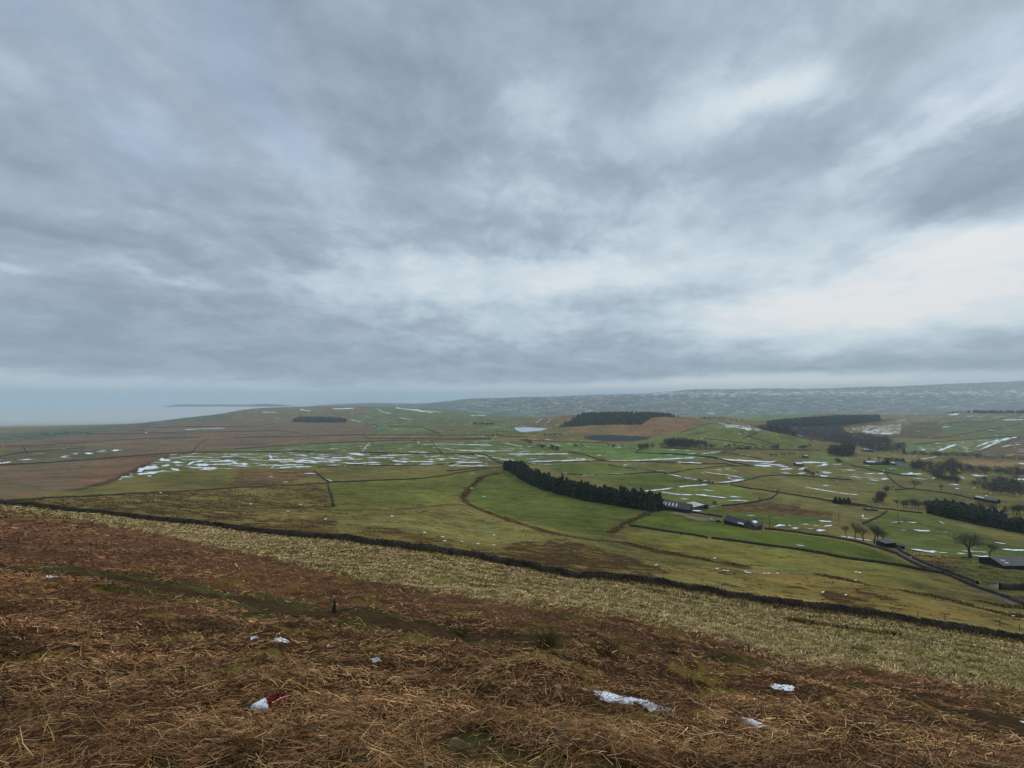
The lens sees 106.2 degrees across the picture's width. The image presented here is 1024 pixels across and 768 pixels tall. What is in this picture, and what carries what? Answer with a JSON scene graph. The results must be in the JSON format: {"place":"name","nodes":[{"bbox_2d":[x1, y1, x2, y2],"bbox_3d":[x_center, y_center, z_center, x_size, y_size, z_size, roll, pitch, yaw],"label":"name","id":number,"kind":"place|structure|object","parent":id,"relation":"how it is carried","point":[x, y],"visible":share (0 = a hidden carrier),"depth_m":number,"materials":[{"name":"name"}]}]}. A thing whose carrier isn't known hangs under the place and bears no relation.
{"place":"outdoors","nodes":[
{"label":"outdoors","id":0,"kind":"place"},
{"bbox_2d":[0,406,1023,767],"bbox_3d":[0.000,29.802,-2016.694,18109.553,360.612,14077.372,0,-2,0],"label":"ground","id":1,"kind":"structure","parent":0,"point":[522,506],"depth_m":191.04,"materials":[{"name":"plant"}]},
{"bbox_2d":[0,447,85,456],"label":"stone wall","id":2,"kind":"structure","parent":1,"relation":"on","point":[40,450],"depth_m":767.96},
{"bbox_2d":[39,431,90,435],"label":"bare wood","id":3,"kind":"object","parent":1,"relation":"on","point":[46,434],"visible":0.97,"depth_m":1509.46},
{"bbox_2d":[9,437,199,445],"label":"stone wall","id":4,"kind":"structure","parent":1,"relation":"on","point":[107,440],"depth_m":1170.23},
{"bbox_2d":[0,482,330,500],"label":"stone wall","id":5,"kind":"structure","parent":1,"relation":"on","point":[49,497],"depth_m":207.85,"materials":[{"name":"stone"}]},
{"bbox_2d":[0,451,336,465],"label":"stone wall","id":6,"kind":"structure","parent":1,"relation":"on","point":[143,455],"depth_m":657.68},
{"bbox_2d":[85,431,298,433],"bbox_3d":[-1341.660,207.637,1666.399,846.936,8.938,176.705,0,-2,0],"label":"stone wall","id":7,"kind":"structure","parent":1,"relation":"on","point":[162,432],"depth_m":1597.32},
{"bbox_2d":[148,424,267,427],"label":"stone wall","id":8,"kind":"structure","parent":1,"relation":"on","point":[208,426],"depth_m":2014.48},
{"bbox_2d":[250,698,267,711],"bbox_3d":[-3.068,3.988,4.798,0.228,0.191,0.357,0,-2,0],"label":"snow patch","id":9,"kind":"object","parent":1,"relation":"on","point":[259,703],"visible":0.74,"depth_m":4.68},
{"bbox_2d":[266,693,286,707],"bbox_3d":[-2.939,3.952,4.781,0.233,0.120,0.136,7,36,-20],"label":"plastic wrapper","id":10,"kind":"object","parent":1,"relation":"on","point":[273,698],"visible":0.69,"depth_m":4.79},
{"bbox_2d":[292,416,346,422],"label":"conifer wood","id":11,"kind":"object","parent":1,"relation":"on","point":[318,419],"visible":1,"depth_m":2383.75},
{"bbox_2d":[237,439,478,448],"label":"stone wall","id":12,"kind":"structure","parent":1,"relation":"on","point":[358,441],"depth_m":1160.52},
{"bbox_2d":[235,434,525,437],"bbox_3d":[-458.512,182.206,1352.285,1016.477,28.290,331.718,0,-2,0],"label":"stone wall","id":13,"kind":"structure","parent":1,"relation":"on","point":[383,434],"depth_m":1449.04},
{"bbox_2d":[317,463,454,467],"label":"stone wall","id":14,"kind":"structure","parent":1,"relation":"on","point":[385,465],"depth_m":560.26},
{"bbox_2d":[331,466,502,482],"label":"stone wall","id":15,"kind":"structure","parent":1,"relation":"on","point":[410,478],"depth_m":417.69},
{"bbox_2d":[360,452,474,453],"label":"stone wall","id":16,"kind":"structure","parent":1,"relation":"on","point":[417,453],"depth_m":790.72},
{"bbox_2d":[447,737,470,754],"bbox_3d":[-0.532,3.617,3.830,0.233,0.152,0.104,18,-24,-16],"label":"stone","id":17,"kind":"object","parent":1,"relation":"on","point":[453,740],"visible":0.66,"depth_m":3.81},
{"bbox_2d":[448,625,479,637],"bbox_3d":[-1.849,9.442,14.664,1.458,0.682,1.463,-1,-2,18],"label":"rush tuft","id":18,"kind":"object","parent":1,"relation":"on","point":[465,630],"visible":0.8,"depth_m":14.87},
{"bbox_2d":[0,621,1011,767],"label":"bracken stalks","id":19,"kind":"object","parent":1,"relation":"on","point":[486,721],"visible":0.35,"depth_m":4.40,"materials":[{"name":"plant"}]},
{"bbox_2d":[0,507,1023,767],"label":"dead bracken","id":20,"kind":"object","parent":1,"relation":"on","point":[44,745],"visible":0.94,"depth_m":5.30,"materials":[{"name":"plant"}]},
{"bbox_2d":[0,504,1023,697],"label":"tussock grass","id":21,"kind":"structure","parent":1,"relation":"on","point":[907,652],"depth_m":40.62,"materials":[{"name":"plant"}]},
{"bbox_2d":[0,501,1023,639],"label":"stone wall","id":22,"kind":"structure","parent":1,"relation":"on","point":[561,571],"depth_m":72.86,"materials":[{"name":"stone"}]},
{"bbox_2d":[0,472,1023,649],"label":"rushes","id":23,"kind":"object","parent":1,"relation":"on","point":[863,616],"visible":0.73,"depth_m":100.87,"materials":[{"name":"plant"}]},
{"bbox_2d":[0,565,1023,734],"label":"footpath","id":24,"kind":"structure","parent":1,"relation":"on","point":[397,624],"depth_m":14.56,"materials":[{"name":"soil"}]},
{"bbox_2d":[0,408,1023,615],"bbox_3d":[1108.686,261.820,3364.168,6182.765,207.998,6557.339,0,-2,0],"label":"snow drifts","id":25,"kind":"object","parent":1,"relation":"on","point":[270,456],"visible":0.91,"depth_m":599.75,"materials":[{"name":"snow"}]},
{"bbox_2d":[1,546,1022,767],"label":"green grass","id":26,"kind":"structure","parent":1,"relation":"on","point":[495,737],"depth_m":5.46,"materials":[{"name":"plant"}]},
{"bbox_2d":[514,427,547,431],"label":"reservoir","id":27,"kind":"object","parent":1,"relation":"in","point":[525,429],"visible":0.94,"depth_m":1507.18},
{"bbox_2d":[531,471,537,486],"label":"conifer","id":28,"kind":"object","parent":1,"relation":"on","point":[534,480],"visible":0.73,"depth_m":421.91,"materials":[{"name":"green plant"}]},
{"bbox_2d":[523,625,571,652],"bbox_3d":[1.138,7.917,11.940,1.659,0.817,1.652,0,-2,0],"label":"rush tuft","id":29,"kind":"object","parent":1,"relation":"on","point":[548,640],"visible":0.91,"depth_m":12.05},
{"bbox_2d":[552,479,559,493],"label":"conifer","id":30,"kind":"object","parent":1,"relation":"on","point":[556,487],"visible":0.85,"depth_m":375.26,"materials":[{"name":"green plant"}]},
{"bbox_2d":[554,684,561,695],"bbox_3d":[0.815,5.420,6.782,0.130,0.191,0.154,16,-27,-27],"label":"stone","id":31,"kind":"object","parent":1,"relation":"on","point":[557,687],"visible":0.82,"depth_m":6.76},
{"bbox_2d":[554,721,567,742],"bbox_3d":[0.500,3.510,3.863,0.123,0.183,0.144,-24,-26,38],"label":"stone","id":32,"kind":"object","parent":1,"relation":"on","point":[559,725],"visible":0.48,"depth_m":3.85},
{"bbox_2d":[573,483,580,498],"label":"conifer","id":33,"kind":"object","parent":1,"relation":"on","point":[576,492],"visible":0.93,"depth_m":347.49,"materials":[{"name":"green plant"}]},
{"bbox_2d":[584,484,590,500],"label":"conifer","id":34,"kind":"object","parent":1,"relation":"on","point":[587,490],"visible":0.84,"depth_m":337.05,"materials":[{"name":"green plant"}]},
{"bbox_2d":[588,489,594,501],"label":"conifer","id":35,"kind":"object","parent":1,"relation":"on","point":[591,497],"visible":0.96,"depth_m":333.94,"materials":[{"name":"green plant"}]},
{"bbox_2d":[590,733,598,755],"bbox_3d":[0.748,3.344,3.509,0.065,0.228,0.120,-18,-23,15],"label":"stone","id":36,"kind":"object","parent":1,"relation":"on","point":[593,743],"visible":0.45,"depth_m":3.50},
{"bbox_2d":[604,487,612,504],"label":"conifer","id":37,"kind":"object","parent":1,"relation":"on","point":[609,492],"visible":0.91,"depth_m":321.82,"materials":[{"name":"green plant"}]},
{"bbox_2d":[586,636,631,657],"bbox_3d":[3.045,8.360,12.150,1.559,0.790,1.554,0,-2,0],"label":"rush tuft","id":38,"kind":"object","parent":1,"relation":"on","point":[606,647],"visible":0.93,"depth_m":12.19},
{"bbox_2d":[561,472,663,474],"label":"stone wall","id":39,"kind":"structure","parent":1,"relation":"on","point":[612,474],"depth_m":522.83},
{"bbox_2d":[584,435,650,440],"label":"reservoir","id":40,"kind":"object","parent":1,"relation":"on","point":[614,438],"visible":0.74,"depth_m":1197.41,"materials":[{"name":"grey liquid"}]},
{"bbox_2d":[560,411,678,426],"bbox_3d":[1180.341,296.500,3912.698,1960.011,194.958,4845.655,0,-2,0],"label":"conifer wood","id":41,"kind":"object","parent":1,"relation":"on","point":[627,418],"visible":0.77,"depth_m":1694.33,"materials":[{"name":"plant"}]},
{"bbox_2d":[618,487,629,507],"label":"conifer","id":42,"kind":"object","parent":1,"relation":"on","point":[623,497],"visible":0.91,"depth_m":310.37,"materials":[{"name":"green plant"}]},
{"bbox_2d":[593,691,667,712],"bbox_3d":[1.940,5.226,6.313,1.143,1.677,2.491,0,-2,8],"label":"snow patch","id":43,"kind":"object","parent":1,"relation":"on","point":[614,696],"visible":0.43,"depth_m":6.55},
{"bbox_2d":[627,492,633,507],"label":"conifer","id":44,"kind":"object","parent":1,"relation":"on","point":[629,499],"visible":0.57,"depth_m":306.95,"materials":[{"name":"green plant"}]},
{"bbox_2d":[630,490,638,508],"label":"conifer","id":45,"kind":"object","parent":1,"relation":"on","point":[634,502],"visible":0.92,"depth_m":303.21,"materials":[{"name":"green plant"}]},
{"bbox_2d":[536,460,735,466],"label":"stone wall","id":46,"kind":"structure","parent":1,"relation":"on","point":[634,461],"depth_m":656.41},
{"bbox_2d":[621,511,651,524],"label":"stone wall","id":47,"kind":"structure","parent":1,"relation":"on","point":[636,518],"depth_m":254.91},
{"bbox_2d":[637,491,642,508],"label":"conifer","id":48,"kind":"object","parent":1,"relation":"on","point":[639,498],"visible":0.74,"depth_m":302.13,"materials":[{"name":"green plant"}]},
{"bbox_2d":[640,491,647,509],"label":"conifer","id":49,"kind":"object","parent":1,"relation":"on","point":[644,496],"visible":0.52,"depth_m":299.30,"materials":[{"name":"green plant"}]},
{"bbox_2d":[642,498,648,510],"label":"conifer","id":50,"kind":"object","parent":1,"relation":"on","point":[646,505],"visible":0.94,"depth_m":292.65,"materials":[{"name":"green plant"}]},
{"bbox_2d":[648,499,655,511],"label":"conifer","id":51,"kind":"object","parent":1,"relation":"on","point":[651,506],"visible":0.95,"depth_m":288.64,"materials":[{"name":"green plant"}]},
{"bbox_2d":[649,491,656,511],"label":"conifer","id":52,"kind":"object","parent":1,"relation":"on","point":[653,498],"visible":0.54,"depth_m":293.07,"materials":[{"name":"green plant"}]},
{"bbox_2d":[654,492,660,510],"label":"conifer","id":53,"kind":"object","parent":1,"relation":"on","point":[657,504],"visible":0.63,"depth_m":295.45,"materials":[{"name":"green plant"}]},
{"bbox_2d":[657,491,664,509],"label":"conifer","id":54,"kind":"object","parent":1,"relation":"on","point":[661,501],"visible":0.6,"depth_m":299.18,"materials":[{"name":"green plant"}]},
{"bbox_2d":[629,524,707,537],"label":"stone wall","id":55,"kind":"structure","parent":1,"relation":"on","point":[671,531],"depth_m":215.16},
{"bbox_2d":[659,644,689,655],"bbox_3d":[6.775,11.126,15.978,1.432,0.837,1.441,0,-2,0],"label":"rush tuft","id":56,"kind":"object","parent":1,"relation":"on","point":[672,652],"visible":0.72,"depth_m":16.12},
{"bbox_2d":[663,500,692,512],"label":"barn","id":57,"kind":"structure","parent":1,"relation":"on","point":[678,506],"depth_m":297.43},
{"bbox_2d":[663,436,709,447],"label":"bare wood","id":58,"kind":"object","parent":1,"relation":"on","point":[682,444],"visible":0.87,"depth_m":938.24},
{"bbox_2d":[661,447,730,449],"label":"stone wall","id":59,"kind":"structure","parent":1,"relation":"on","point":[697,449],"depth_m":905.81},
{"bbox_2d":[689,502,703,509],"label":"shed","id":60,"kind":"structure","parent":1,"relation":"on","point":[698,506],"depth_m":308.13,"materials":[{"name":"stone"}]},
{"bbox_2d":[659,453,753,466],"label":"stone wall","id":61,"kind":"structure","parent":1,"relation":"on","point":[706,456],"depth_m":755.97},
{"bbox_2d":[690,511,722,517],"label":"stone wall","id":62,"kind":"structure","parent":1,"relation":"on","point":[706,514],"depth_m":284.77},
{"bbox_2d":[664,465,753,473],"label":"stone wall","id":63,"kind":"structure","parent":1,"relation":"on","point":[706,467],"depth_m":594.94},
{"bbox_2d":[723,515,758,527],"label":"barn","id":64,"kind":"structure","parent":1,"relation":"on","point":[733,521],"depth_m":249.32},
{"bbox_2d":[722,492,778,505],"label":"stone wall","id":65,"kind":"structure","parent":1,"relation":"on","point":[773,496],"depth_m":348.78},
{"bbox_2d":[744,518,762,530],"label":"stone house","id":66,"kind":"structure","parent":1,"relation":"on","point":[754,525],"depth_m":240.24,"materials":[{"name":"grey stone"}]},
{"bbox_2d":[740,448,821,450],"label":"stone wall","id":67,"kind":"structure","parent":1,"relation":"on","point":[777,449],"depth_m":924.32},
{"bbox_2d":[770,683,793,690],"bbox_3d":[7.681,8.638,10.956,0.594,0.486,1.088,-2,-3,40],"label":"snow patch","id":68,"kind":"object","parent":1,"relation":"on","point":[785,687],"visible":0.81,"depth_m":10.93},
{"bbox_2d":[718,474,850,483],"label":"stone wall","id":69,"kind":"structure","parent":1,"relation":"on","point":[779,475],"depth_m":523.86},
{"bbox_2d":[730,484,865,504],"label":"stone wall","id":70,"kind":"structure","parent":1,"relation":"on","point":[784,493],"depth_m":411.52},
{"bbox_2d":[750,422,853,442],"bbox_3d":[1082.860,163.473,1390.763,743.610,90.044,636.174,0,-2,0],"label":"bare wood","id":71,"kind":"object","parent":1,"relation":"on","point":[775,428],"visible":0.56,"depth_m":1468.72,"materials":[{"name":"plant"}]},
{"bbox_2d":[766,414,880,426],"bbox_3d":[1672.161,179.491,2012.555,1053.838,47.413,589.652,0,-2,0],"label":"conifer wood","id":72,"kind":"object","parent":1,"relation":"on","point":[843,420],"visible":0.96,"depth_m":1816.41,"materials":[{"name":"plant"}]},
{"bbox_2d":[711,537,944,573],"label":"stone wall","id":73,"kind":"structure","parent":1,"relation":"on","point":[845,557],"depth_m":168.00,"materials":[{"name":"stone"}]},
{"bbox_2d":[764,527,894,552],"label":"stone wall","id":74,"kind":"structure","parent":1,"relation":"on","point":[857,541],"depth_m":221.17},
{"bbox_2d":[825,442,857,455],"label":"bare wood","id":75,"kind":"object","parent":1,"relation":"on","point":[843,449],"visible":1,"depth_m":836.51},
{"bbox_2d":[815,498,877,508],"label":"stone wall","id":76,"kind":"structure","parent":1,"relation":"on","point":[850,504],"depth_m":356.63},
{"bbox_2d":[831,429,893,446],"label":"bare wood","id":77,"kind":"object","parent":1,"relation":"on","point":[865,440],"visible":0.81,"depth_m":1335.15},
{"bbox_2d":[863,460,882,464],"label":"cottage row","id":78,"kind":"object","parent":1,"relation":"on","point":[872,462],"visible":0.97,"depth_m":692.43,"materials":[{"name":"stone"}]},
{"bbox_2d":[862,510,886,523],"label":"stone wall","id":79,"kind":"structure","parent":1,"relation":"on","point":[874,518],"depth_m":298.45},
{"bbox_2d":[866,525,890,542],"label":"bare tree","id":80,"kind":"object","parent":1,"relation":"on","point":[876,530],"visible":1,"depth_m":214.42,"materials":[{"name":"brown plant"}]},
{"bbox_2d":[844,714,921,747],"bbox_3d":[4.574,4.350,4.713,0.831,0.407,0.831,2,-3,-42],"label":"rush tuft","id":81,"kind":"object","parent":1,"relation":"on","point":[869,728],"visible":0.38,"depth_m":4.86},
{"bbox_2d":[861,437,906,451],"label":"bare wood","id":82,"kind":"object","parent":1,"relation":"on","point":[886,446],"visible":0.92,"depth_m":1030.17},
{"bbox_2d":[851,465,916,476],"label":"stone wall","id":83,"kind":"structure","parent":1,"relation":"on","point":[884,471],"depth_m":612.75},
{"bbox_2d":[875,539,896,547],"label":"shed","id":84,"kind":"structure","parent":1,"relation":"on","point":[886,542],"depth_m":207.72,"materials":[{"name":"grey stone"}]},
{"bbox_2d":[878,508,922,513],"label":"stone wall","id":85,"kind":"structure","parent":1,"relation":"on","point":[900,510],"depth_m":341.51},
{"bbox_2d":[879,545,943,573],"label":"stone wall","id":86,"kind":"structure","parent":1,"relation":"on","point":[914,562],"depth_m":168.35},
{"bbox_2d":[925,503,933,513],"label":"conifer","id":87,"kind":"object","parent":1,"relation":"on","point":[929,508],"visible":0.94,"depth_m":334.98,"materials":[{"name":"green plant"}]},
{"bbox_2d":[895,488,973,499],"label":"stone wall","id":88,"kind":"structure","parent":1,"relation":"on","point":[935,491],"depth_m":458.28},
{"bbox_2d":[907,457,965,477],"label":"bare wood","id":89,"kind":"object","parent":1,"relation":"on","point":[951,466],"visible":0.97,"depth_m":644.05,"materials":[{"name":"plant"}]},
{"bbox_2d":[896,546,978,583],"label":"stone wall","id":90,"kind":"structure","parent":1,"relation":"on","point":[941,568],"depth_m":159.54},
{"bbox_2d":[938,503,949,516],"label":"conifer","id":91,"kind":"object","parent":1,"relation":"on","point":[945,508],"visible":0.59,"depth_m":324.00,"materials":[{"name":"green plant"}]},
{"bbox_2d":[944,505,957,519],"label":"conifer","id":92,"kind":"object","parent":1,"relation":"on","point":[951,512],"visible":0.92,"depth_m":317.54,"materials":[{"name":"green plant"}]},
{"bbox_2d":[887,547,1020,604],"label":"lane","id":93,"kind":"structure","parent":1,"relation":"on","point":[997,596],"depth_m":133.08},
{"bbox_2d":[893,450,1023,459],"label":"bare wood","id":94,"kind":"object","parent":1,"relation":"on","point":[957,455],"visible":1,"depth_m":890.90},
{"bbox_2d":[954,508,964,519],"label":"conifer","id":95,"kind":"object","parent":1,"relation":"on","point":[959,512],"visible":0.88,"depth_m":313.22,"materials":[{"name":"green plant"}]},
{"bbox_2d":[958,506,969,521],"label":"conifer","id":96,"kind":"object","parent":1,"relation":"on","point":[966,511],"visible":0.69,"depth_m":309.31,"materials":[{"name":"green plant"}]},
{"bbox_2d":[949,533,985,557],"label":"bare tree","id":97,"kind":"object","parent":1,"relation":"on","point":[970,538],"visible":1,"depth_m":191.08,"materials":[{"name":"brown plant"}]},
{"bbox_2d":[914,436,1023,444],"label":"stone wall","id":98,"kind":"structure","parent":1,"relation":"on","point":[967,439],"depth_m":1359.38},
{"bbox_2d":[966,509,981,524],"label":"conifer","id":99,"kind":"object","parent":1,"relation":"on","point":[976,514],"visible":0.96,"depth_m":301.17,"materials":[{"name":"green plant"}]},
{"bbox_2d":[977,510,987,525],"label":"conifer","id":100,"kind":"object","parent":1,"relation":"on","point":[983,516],"visible":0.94,"depth_m":295.76,"materials":[{"name":"green plant"}]},
{"bbox_2d":[945,572,1023,605],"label":"stone wall","id":101,"kind":"structure","parent":1,"relation":"on","point":[1016,600],"depth_m":128.41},
{"bbox_2d":[979,543,998,556],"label":"bare tree","id":102,"kind":"object","parent":1,"relation":"on","point":[990,545],"visible":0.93,"depth_m":189.56,"materials":[{"name":"brown plant"}]},
{"bbox_2d":[985,513,994,526],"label":"conifer","id":103,"kind":"object","parent":1,"relation":"on","point":[989,520],"visible":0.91,"depth_m":292.08,"materials":[{"name":"green plant"}]},
{"bbox_2d":[983,497,1000,503],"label":"barn","id":104,"kind":"structure","parent":1,"relation":"on","point":[991,500],"depth_m":402.09,"materials":[{"name":"metal"}]},
{"bbox_2d":[962,463,1023,475],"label":"bare wood","id":105,"kind":"object","parent":1,"relation":"on","point":[1018,471],"visible":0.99,"depth_m":637.01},
{"bbox_2d":[969,475,1023,495],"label":"bare wood","id":106,"kind":"object","parent":1,"relation":"on","point":[1012,484],"visible":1,"depth_m":488.29,"materials":[{"name":"plant"}]},
{"bbox_2d":[990,514,1003,528],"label":"conifer","id":107,"kind":"object","parent":1,"relation":"on","point":[997,520],"visible":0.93,"depth_m":287.91,"materials":[{"name":"green plant"}]},
{"bbox_2d":[973,410,1023,412],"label":"conifer wood","id":108,"kind":"object","parent":1,"relation":"on","point":[994,411],"visible":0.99,"depth_m":2339.46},
{"bbox_2d":[979,557,1023,569],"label":"barn","id":109,"kind":"structure","parent":1,"relation":"on","point":[1017,563],"depth_m":175.06,"materials":[{"name":"metal"}]},
{"bbox_2d":[1000,518,1012,530],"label":"conifer","id":110,"kind":"object","parent":1,"relation":"on","point":[1006,525],"visible":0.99,"depth_m":281.56,"materials":[{"name":"green plant"}]},
{"bbox_2d":[999,583,1023,590],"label":"stone wall","id":111,"kind":"structure","parent":1,"relation":"on","point":[1009,586],"depth_m":136.16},
{"bbox_2d":[1010,518,1020,531],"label":"conifer","id":112,"kind":"object","parent":1,"relation":"on","point":[1015,524],"visible":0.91,"depth_m":277.92,"materials":[{"name":"green plant"}]},
{"bbox_2d":[1018,518,1023,532],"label":"conifer","id":113,"kind":"object","parent":1,"relation":"on","point":[1021,523],"visible":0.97,"depth_m":275.09,"materials":[{"name":"green plant"}]},
{"bbox_2d":[0,381,1023,418],"bbox_3d":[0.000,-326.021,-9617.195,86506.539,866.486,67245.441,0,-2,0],"label":"hills","id":114,"kind":"structure","parent":0,"point":[970,397],"depth_m":7556.36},
{"bbox_2d":[0,0,1023,403],"label":"sky","id":115,"kind":"structure","parent":0,"point":[202,201],"materials":[{"name":"grey"}]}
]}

